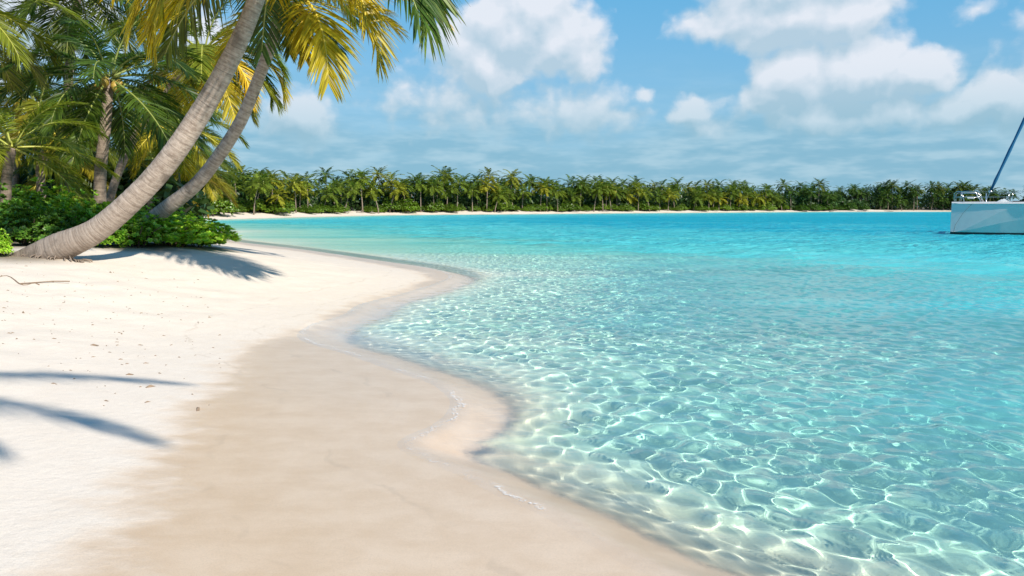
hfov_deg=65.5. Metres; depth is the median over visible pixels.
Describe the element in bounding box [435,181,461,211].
palm
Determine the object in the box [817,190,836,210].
palm
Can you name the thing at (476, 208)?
shrub
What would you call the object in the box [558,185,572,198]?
palm
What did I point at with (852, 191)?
palm
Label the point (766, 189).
palm
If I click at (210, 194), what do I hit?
coconut palm
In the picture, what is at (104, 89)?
coconut palm
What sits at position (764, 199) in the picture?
palm
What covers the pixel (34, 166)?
coconut palm
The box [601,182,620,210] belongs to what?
palm
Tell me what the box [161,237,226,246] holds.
beach shrub
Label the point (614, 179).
palm
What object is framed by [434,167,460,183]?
palm
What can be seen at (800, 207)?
shrub
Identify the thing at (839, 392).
water
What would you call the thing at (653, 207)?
shrub
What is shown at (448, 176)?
palm
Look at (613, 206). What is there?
shrub
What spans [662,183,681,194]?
palm
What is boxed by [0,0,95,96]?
coconut palm
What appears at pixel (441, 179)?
palm
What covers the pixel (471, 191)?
palm
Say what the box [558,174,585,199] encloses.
palm
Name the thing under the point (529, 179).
palm
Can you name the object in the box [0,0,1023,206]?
sky
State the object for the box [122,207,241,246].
beach shrub
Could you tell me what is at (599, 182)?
palm
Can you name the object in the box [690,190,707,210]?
palm
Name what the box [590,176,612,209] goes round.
palm
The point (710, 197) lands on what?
palm
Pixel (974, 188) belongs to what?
palm
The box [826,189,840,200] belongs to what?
palm
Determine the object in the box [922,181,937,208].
palm
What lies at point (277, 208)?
shrub
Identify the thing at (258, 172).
palm
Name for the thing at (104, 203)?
beach shrub
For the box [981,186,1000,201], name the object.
palm
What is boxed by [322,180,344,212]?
palm
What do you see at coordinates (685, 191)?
palm
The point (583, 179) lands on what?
palm
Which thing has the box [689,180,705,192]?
palm
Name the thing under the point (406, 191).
palm
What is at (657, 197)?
palm
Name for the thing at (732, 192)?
palm
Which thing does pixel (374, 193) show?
palm
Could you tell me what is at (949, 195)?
palm
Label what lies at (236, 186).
palm
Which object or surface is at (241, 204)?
shrub
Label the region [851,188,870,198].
palm
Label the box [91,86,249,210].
coconut palm
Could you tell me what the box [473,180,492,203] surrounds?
palm
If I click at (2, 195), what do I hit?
beach shrub
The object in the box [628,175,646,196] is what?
palm
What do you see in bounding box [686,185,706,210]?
palm
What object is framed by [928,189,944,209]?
palm
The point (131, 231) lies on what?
beach shrub
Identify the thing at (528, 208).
shrub
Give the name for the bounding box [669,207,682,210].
shrub
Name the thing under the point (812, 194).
palm
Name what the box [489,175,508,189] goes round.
palm
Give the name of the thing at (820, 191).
palm
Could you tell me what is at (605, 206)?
shrub
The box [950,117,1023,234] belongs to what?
catamaran
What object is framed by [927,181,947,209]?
palm
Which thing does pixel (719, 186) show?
palm
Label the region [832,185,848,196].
palm
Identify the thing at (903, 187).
palm
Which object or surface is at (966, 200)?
palm
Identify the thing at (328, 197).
palm
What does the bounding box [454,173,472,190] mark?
palm
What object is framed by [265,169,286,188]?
palm
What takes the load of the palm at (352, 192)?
on the ground
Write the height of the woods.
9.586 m
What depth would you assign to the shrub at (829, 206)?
250.19 m
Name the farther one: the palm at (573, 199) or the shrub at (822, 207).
the shrub at (822, 207)
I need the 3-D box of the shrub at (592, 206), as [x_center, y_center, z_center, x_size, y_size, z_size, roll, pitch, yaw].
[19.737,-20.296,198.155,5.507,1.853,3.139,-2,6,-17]
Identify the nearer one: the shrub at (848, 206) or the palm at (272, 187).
the palm at (272, 187)
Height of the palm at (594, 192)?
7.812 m
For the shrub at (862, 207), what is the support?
on the ground
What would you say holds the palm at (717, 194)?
on the ground
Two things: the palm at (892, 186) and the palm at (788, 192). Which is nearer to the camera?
the palm at (788, 192)
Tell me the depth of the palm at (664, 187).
214.81 m
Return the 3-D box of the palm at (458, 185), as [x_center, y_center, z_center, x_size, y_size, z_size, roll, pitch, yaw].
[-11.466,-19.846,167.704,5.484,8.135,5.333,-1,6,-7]
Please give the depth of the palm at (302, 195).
132.54 m
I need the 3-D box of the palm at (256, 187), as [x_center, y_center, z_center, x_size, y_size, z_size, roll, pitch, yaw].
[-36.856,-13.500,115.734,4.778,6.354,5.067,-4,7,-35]
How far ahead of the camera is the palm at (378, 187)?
159.48 m
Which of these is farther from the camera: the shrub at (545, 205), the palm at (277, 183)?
the shrub at (545, 205)
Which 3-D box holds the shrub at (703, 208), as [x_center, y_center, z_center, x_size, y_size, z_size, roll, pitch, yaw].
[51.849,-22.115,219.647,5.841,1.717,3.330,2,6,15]
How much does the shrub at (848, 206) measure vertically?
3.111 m
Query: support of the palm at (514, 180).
on the ground
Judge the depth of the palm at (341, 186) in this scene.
146.17 m
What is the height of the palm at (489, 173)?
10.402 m
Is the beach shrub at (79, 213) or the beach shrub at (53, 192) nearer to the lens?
the beach shrub at (79, 213)
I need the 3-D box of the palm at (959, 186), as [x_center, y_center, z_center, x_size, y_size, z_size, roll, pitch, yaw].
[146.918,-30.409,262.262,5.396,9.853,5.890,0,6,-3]
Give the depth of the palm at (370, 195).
155.77 m
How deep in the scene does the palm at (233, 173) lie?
115.41 m
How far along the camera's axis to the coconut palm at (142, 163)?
33.02 m
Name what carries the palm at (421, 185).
on the ground
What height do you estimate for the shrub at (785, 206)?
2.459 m
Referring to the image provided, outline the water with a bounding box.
[205,212,1023,575]
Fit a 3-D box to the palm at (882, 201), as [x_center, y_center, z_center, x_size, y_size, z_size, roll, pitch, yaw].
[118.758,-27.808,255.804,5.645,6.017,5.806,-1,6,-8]
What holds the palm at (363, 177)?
on the ground
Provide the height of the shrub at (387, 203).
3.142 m
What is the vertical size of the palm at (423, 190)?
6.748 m
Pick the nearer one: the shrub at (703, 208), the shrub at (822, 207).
the shrub at (703, 208)
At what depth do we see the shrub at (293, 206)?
126.61 m
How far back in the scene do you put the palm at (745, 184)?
237.70 m
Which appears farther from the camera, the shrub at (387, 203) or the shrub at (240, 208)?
the shrub at (387, 203)
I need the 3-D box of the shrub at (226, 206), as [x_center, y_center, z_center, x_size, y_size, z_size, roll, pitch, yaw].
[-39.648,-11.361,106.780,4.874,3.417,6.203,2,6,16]
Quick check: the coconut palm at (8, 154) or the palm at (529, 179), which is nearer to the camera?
the coconut palm at (8, 154)
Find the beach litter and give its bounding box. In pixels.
[0,262,220,410]
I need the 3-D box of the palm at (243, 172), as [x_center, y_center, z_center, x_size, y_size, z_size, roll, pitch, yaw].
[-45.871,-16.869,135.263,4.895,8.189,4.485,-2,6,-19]
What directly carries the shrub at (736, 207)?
on the ground
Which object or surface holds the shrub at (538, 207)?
on the ground
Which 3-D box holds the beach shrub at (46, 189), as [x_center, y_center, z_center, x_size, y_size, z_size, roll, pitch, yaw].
[-10.766,-1.761,18.433,3.034,1.629,1.999,0,6,0]
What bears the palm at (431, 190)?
on the ground
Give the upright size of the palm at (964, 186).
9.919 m
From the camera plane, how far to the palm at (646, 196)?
207.09 m
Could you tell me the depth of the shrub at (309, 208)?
131.75 m
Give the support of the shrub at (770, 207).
on the ground
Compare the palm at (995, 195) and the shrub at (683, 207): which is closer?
the shrub at (683, 207)
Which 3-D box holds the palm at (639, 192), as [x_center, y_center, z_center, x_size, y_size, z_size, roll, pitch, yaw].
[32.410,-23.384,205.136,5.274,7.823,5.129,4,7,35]
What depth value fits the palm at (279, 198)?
121.33 m
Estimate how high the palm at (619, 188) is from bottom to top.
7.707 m
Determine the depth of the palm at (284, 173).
135.84 m
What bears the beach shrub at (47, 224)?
on the ground
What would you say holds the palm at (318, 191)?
on the ground
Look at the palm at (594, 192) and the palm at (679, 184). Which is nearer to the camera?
the palm at (594, 192)
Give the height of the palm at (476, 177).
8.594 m
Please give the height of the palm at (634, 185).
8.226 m
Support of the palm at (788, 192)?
on the ground
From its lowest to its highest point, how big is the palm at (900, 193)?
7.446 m
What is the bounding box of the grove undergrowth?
[0,158,214,221]
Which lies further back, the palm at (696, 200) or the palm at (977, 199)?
the palm at (977, 199)
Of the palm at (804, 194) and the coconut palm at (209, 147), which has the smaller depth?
the coconut palm at (209, 147)
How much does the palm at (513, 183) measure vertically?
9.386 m
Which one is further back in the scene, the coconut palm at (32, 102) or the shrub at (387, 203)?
the shrub at (387, 203)
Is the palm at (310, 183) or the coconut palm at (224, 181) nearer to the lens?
the coconut palm at (224, 181)
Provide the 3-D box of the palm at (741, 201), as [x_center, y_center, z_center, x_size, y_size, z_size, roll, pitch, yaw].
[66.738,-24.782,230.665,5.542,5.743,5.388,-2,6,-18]
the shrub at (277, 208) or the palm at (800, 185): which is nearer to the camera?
the shrub at (277, 208)
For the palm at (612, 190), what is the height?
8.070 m
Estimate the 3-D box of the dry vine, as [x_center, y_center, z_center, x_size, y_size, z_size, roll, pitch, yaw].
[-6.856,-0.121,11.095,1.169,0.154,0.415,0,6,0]
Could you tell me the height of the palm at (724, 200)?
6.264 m
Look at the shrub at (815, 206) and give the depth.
247.15 m
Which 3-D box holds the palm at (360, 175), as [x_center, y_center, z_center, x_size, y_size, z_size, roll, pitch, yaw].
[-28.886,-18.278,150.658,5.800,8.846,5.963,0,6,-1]
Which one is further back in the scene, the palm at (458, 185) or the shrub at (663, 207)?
the shrub at (663, 207)
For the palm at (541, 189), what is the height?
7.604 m
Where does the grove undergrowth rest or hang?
on the ground
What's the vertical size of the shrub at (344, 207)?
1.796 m
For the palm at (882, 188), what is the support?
on the ground
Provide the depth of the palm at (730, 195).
228.57 m
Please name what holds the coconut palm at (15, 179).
on the ground
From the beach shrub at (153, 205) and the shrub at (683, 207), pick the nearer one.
the beach shrub at (153, 205)
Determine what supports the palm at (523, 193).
on the ground
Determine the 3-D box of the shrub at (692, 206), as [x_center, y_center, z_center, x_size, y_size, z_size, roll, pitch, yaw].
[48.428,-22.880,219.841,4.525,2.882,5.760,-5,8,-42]
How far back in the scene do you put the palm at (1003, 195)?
261.45 m
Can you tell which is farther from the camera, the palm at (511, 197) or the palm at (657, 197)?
the palm at (657, 197)
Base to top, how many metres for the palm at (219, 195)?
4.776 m
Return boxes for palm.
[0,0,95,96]
[0,4,220,203]
[0,38,121,199]
[0,41,73,197]
[0,98,121,242]
[0,126,132,197]
[2,0,147,191]
[10,0,469,262]
[19,109,93,180]
[81,113,193,191]
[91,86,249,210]
[100,0,292,201]
[110,107,193,164]
[113,0,455,243]
[135,124,238,218]
[174,133,213,173]
[194,140,235,197]
[203,162,237,217]
[206,192,233,203]
[219,164,250,202]
[222,175,248,195]
[223,161,243,201]
[236,165,251,183]
[242,167,276,186]
[242,174,273,214]
[247,171,281,212]
[262,170,287,205]
[264,185,293,213]
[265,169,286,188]
[273,170,298,186]
[281,173,308,212]
[286,182,313,206]
[293,171,321,206]
[309,180,327,196]
[313,166,337,188]
[316,184,343,212]
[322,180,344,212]
[334,179,347,205]
[336,169,357,209]
[341,179,363,212]
[344,168,373,211]
[354,168,376,199]
[354,178,377,204]
[362,182,383,213]
[366,166,389,206]
[371,182,393,199]
[377,170,406,211]
[384,179,407,212]
[390,176,415,211]
[392,177,416,210]
[403,172,425,199]
[407,173,430,211]
[417,176,444,211]
[417,180,436,199]
[427,173,451,210]
[430,165,457,204]
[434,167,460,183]
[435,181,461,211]
[447,175,469,211]
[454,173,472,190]
[459,182,484,211]
[466,172,485,203]
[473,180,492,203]
[475,176,501,211]
[479,166,500,184]
[488,180,513,211]
[488,186,513,211]
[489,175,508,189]
[498,169,525,193]
[503,172,521,188]
[503,185,520,210]
[512,184,534,208]
[522,174,542,203]
[522,175,539,190]
[532,180,553,211]
[533,176,559,211]
[545,184,567,211]
[548,178,562,192]
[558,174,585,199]
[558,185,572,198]
[562,188,582,210]
[571,178,592,210]
[575,175,593,189]
[586,182,609,211]
[587,175,601,184]
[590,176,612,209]
[591,179,612,211]
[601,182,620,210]
[602,180,616,210]
[606,176,618,185]
[609,181,627,199]
[609,183,627,206]
[618,177,630,189]
[618,187,638,210]
[626,180,646,194]
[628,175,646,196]
[629,182,649,210]
[637,187,654,211]
[646,180,660,193]
[649,189,668,210]
[652,179,670,209]
[660,187,679,210]
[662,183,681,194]
[664,186,680,207]
[667,177,686,201]
[679,181,696,193]
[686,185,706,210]
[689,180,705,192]
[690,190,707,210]
[698,179,714,190]
[702,190,716,210]
[708,187,723,210]
[709,179,729,191]
[712,191,730,210]
[722,187,740,210]
[724,184,740,206]
[727,182,741,194]
[728,180,741,188]
[733,193,750,210]
[738,181,753,193]
[739,188,756,210]
[749,190,765,210]
[751,191,767,205]
[757,183,775,210]
[763,190,780,203]
[769,193,787,210]
[774,178,792,198]
[780,185,799,209]
[793,180,807,193]
[795,189,808,200]
[801,186,818,210]
[812,177,829,204]
[814,185,830,201]
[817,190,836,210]
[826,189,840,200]
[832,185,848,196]
[845,183,861,196]
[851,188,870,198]
[874,179,893,209]
[874,193,890,208]
[879,189,895,209]
[884,178,900,209]
[891,194,908,210]
[895,187,905,209]
[898,180,916,193]
[905,186,924,210]
[907,183,925,209]
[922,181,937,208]
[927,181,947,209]
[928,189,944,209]
[935,192,950,209]
[941,182,954,193]
[944,189,960,207]
[947,191,962,203]
[950,181,967,200]
[955,180,974,194]
[957,189,976,201]
[962,183,985,200]
[974,190,987,201]
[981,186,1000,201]
[988,189,1002,201]
[998,188,1014,200]
[1006,189,1020,199]
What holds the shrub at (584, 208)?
on the ground
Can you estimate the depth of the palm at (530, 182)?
189.16 m
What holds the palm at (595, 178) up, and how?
on the ground
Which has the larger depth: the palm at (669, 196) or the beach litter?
the palm at (669, 196)
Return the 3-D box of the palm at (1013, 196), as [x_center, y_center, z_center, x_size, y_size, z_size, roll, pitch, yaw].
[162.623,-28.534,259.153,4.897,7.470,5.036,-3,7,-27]
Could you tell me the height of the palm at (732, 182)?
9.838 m
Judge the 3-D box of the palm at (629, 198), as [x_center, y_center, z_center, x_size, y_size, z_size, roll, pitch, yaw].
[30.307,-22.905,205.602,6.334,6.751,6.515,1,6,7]
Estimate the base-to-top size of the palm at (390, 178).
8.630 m
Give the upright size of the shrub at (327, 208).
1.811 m
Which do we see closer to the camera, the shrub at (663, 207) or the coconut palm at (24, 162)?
the coconut palm at (24, 162)
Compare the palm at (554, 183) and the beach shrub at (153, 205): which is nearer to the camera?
the beach shrub at (153, 205)
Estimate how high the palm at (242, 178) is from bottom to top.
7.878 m
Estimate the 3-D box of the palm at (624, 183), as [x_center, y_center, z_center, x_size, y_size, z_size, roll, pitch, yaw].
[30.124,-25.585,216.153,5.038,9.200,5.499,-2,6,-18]
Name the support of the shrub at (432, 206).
on the ground
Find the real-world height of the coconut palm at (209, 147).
6.351 m
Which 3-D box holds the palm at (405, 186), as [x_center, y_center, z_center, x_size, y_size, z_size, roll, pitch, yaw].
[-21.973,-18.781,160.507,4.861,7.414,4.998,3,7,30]
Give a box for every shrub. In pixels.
[0,182,40,243]
[0,184,55,205]
[0,191,79,245]
[0,228,13,255]
[12,177,104,210]
[12,185,100,241]
[42,183,68,204]
[51,190,110,207]
[95,201,144,234]
[98,205,174,247]
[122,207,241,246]
[137,195,192,227]
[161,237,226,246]
[207,196,239,214]
[229,201,246,212]
[232,197,247,209]
[243,195,265,211]
[252,198,294,213]
[270,200,297,212]
[297,204,317,212]
[305,204,323,212]
[319,202,332,211]
[326,204,343,212]
[335,203,349,212]
[361,206,376,211]
[375,205,386,211]
[381,197,403,210]
[395,197,419,212]
[425,200,445,211]
[442,203,459,211]
[469,206,480,210]
[481,196,507,209]
[483,207,492,211]
[493,203,516,210]
[521,204,535,210]
[530,202,545,210]
[538,199,552,210]
[551,206,565,211]
[558,200,577,210]
[568,201,581,210]
[578,205,591,210]
[586,203,600,209]
[595,203,608,209]
[600,202,619,209]
[614,203,634,210]
[632,200,651,210]
[642,205,660,209]
[660,204,669,209]
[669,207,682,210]
[676,204,688,209]
[680,200,697,209]
[691,206,709,210]
[710,202,730,209]
[729,205,740,209]
[739,204,751,208]
[758,201,776,210]
[777,203,788,208]
[792,203,809,210]
[803,202,820,209]
[811,205,827,209]
[821,201,832,209]
[844,200,857,209]
[858,204,869,209]
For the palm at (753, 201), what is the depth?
235.17 m
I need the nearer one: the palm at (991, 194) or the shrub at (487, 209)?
the shrub at (487, 209)
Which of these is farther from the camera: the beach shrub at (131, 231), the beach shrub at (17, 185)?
the beach shrub at (17, 185)
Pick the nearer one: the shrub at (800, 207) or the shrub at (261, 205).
the shrub at (261, 205)
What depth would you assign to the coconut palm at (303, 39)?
15.12 m
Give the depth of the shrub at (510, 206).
176.16 m
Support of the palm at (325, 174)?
on the ground
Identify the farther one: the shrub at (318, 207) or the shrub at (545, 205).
the shrub at (545, 205)
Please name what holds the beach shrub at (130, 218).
on the ground
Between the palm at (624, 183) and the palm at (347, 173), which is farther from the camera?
the palm at (624, 183)
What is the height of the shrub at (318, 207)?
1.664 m
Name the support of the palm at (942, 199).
on the ground
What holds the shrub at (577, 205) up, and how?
on the ground
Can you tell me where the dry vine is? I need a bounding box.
[0,275,69,284]
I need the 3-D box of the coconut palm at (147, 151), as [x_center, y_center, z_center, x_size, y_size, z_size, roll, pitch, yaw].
[-18.344,-6.112,39.635,4.865,6.644,5.140,0,6,0]
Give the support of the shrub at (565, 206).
on the ground
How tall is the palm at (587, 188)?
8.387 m
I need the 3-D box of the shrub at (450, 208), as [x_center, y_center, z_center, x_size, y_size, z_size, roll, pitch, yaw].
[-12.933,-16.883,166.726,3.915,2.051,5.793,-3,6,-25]
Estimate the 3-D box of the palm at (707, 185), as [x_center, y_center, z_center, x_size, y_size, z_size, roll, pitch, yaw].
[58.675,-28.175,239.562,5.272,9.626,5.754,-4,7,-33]
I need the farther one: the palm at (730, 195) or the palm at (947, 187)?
the palm at (947, 187)
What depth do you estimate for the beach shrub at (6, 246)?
13.20 m
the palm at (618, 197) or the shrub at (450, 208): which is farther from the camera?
the palm at (618, 197)
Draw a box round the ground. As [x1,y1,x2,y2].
[0,207,950,575]
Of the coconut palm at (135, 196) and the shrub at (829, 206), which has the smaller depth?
the coconut palm at (135, 196)
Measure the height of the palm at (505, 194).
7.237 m
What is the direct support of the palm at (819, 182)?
on the ground
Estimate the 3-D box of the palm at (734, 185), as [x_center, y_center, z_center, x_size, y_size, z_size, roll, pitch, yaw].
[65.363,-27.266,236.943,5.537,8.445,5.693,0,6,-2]
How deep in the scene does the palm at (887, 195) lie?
256.41 m
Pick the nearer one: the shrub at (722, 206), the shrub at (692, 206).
the shrub at (692, 206)
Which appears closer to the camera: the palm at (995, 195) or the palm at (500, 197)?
the palm at (500, 197)
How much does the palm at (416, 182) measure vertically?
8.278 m
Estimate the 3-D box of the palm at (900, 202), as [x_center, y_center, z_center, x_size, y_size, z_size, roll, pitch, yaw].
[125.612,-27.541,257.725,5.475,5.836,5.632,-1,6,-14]
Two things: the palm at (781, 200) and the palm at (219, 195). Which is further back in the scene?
the palm at (781, 200)
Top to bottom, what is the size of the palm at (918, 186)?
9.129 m
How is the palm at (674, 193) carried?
on the ground
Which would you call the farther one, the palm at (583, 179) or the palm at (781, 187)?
the palm at (781, 187)
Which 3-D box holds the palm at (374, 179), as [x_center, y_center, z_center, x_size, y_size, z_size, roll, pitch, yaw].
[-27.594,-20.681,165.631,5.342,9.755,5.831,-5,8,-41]
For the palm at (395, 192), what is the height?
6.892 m
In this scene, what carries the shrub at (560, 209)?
on the ground
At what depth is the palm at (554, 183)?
201.14 m
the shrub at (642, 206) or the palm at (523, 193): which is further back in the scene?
the shrub at (642, 206)
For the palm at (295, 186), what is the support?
on the ground
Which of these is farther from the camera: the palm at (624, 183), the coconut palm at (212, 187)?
the palm at (624, 183)
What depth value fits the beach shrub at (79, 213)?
16.51 m
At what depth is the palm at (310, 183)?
135.84 m
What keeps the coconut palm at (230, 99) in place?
on the ground
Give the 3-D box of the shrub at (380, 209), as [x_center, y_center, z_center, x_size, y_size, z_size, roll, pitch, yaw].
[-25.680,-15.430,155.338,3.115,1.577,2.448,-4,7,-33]
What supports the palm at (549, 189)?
on the ground
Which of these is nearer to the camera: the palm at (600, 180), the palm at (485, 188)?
the palm at (485, 188)
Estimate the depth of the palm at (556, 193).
184.22 m
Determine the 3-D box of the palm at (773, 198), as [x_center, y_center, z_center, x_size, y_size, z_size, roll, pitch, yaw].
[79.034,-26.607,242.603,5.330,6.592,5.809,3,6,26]
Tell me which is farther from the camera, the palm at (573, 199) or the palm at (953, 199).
the palm at (953, 199)
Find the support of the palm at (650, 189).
on the ground
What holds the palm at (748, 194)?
on the ground
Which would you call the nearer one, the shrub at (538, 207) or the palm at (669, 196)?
the shrub at (538, 207)
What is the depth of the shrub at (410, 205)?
158.46 m
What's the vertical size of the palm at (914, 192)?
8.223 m
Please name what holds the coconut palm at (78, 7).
on the ground
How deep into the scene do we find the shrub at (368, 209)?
151.87 m
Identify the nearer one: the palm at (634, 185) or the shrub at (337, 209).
the shrub at (337, 209)
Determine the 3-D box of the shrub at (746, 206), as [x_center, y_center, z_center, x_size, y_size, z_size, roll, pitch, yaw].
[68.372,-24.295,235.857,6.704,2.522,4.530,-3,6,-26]
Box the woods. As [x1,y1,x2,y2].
[206,172,1023,211]
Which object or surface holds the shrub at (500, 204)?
on the ground
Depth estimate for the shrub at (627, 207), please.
202.55 m

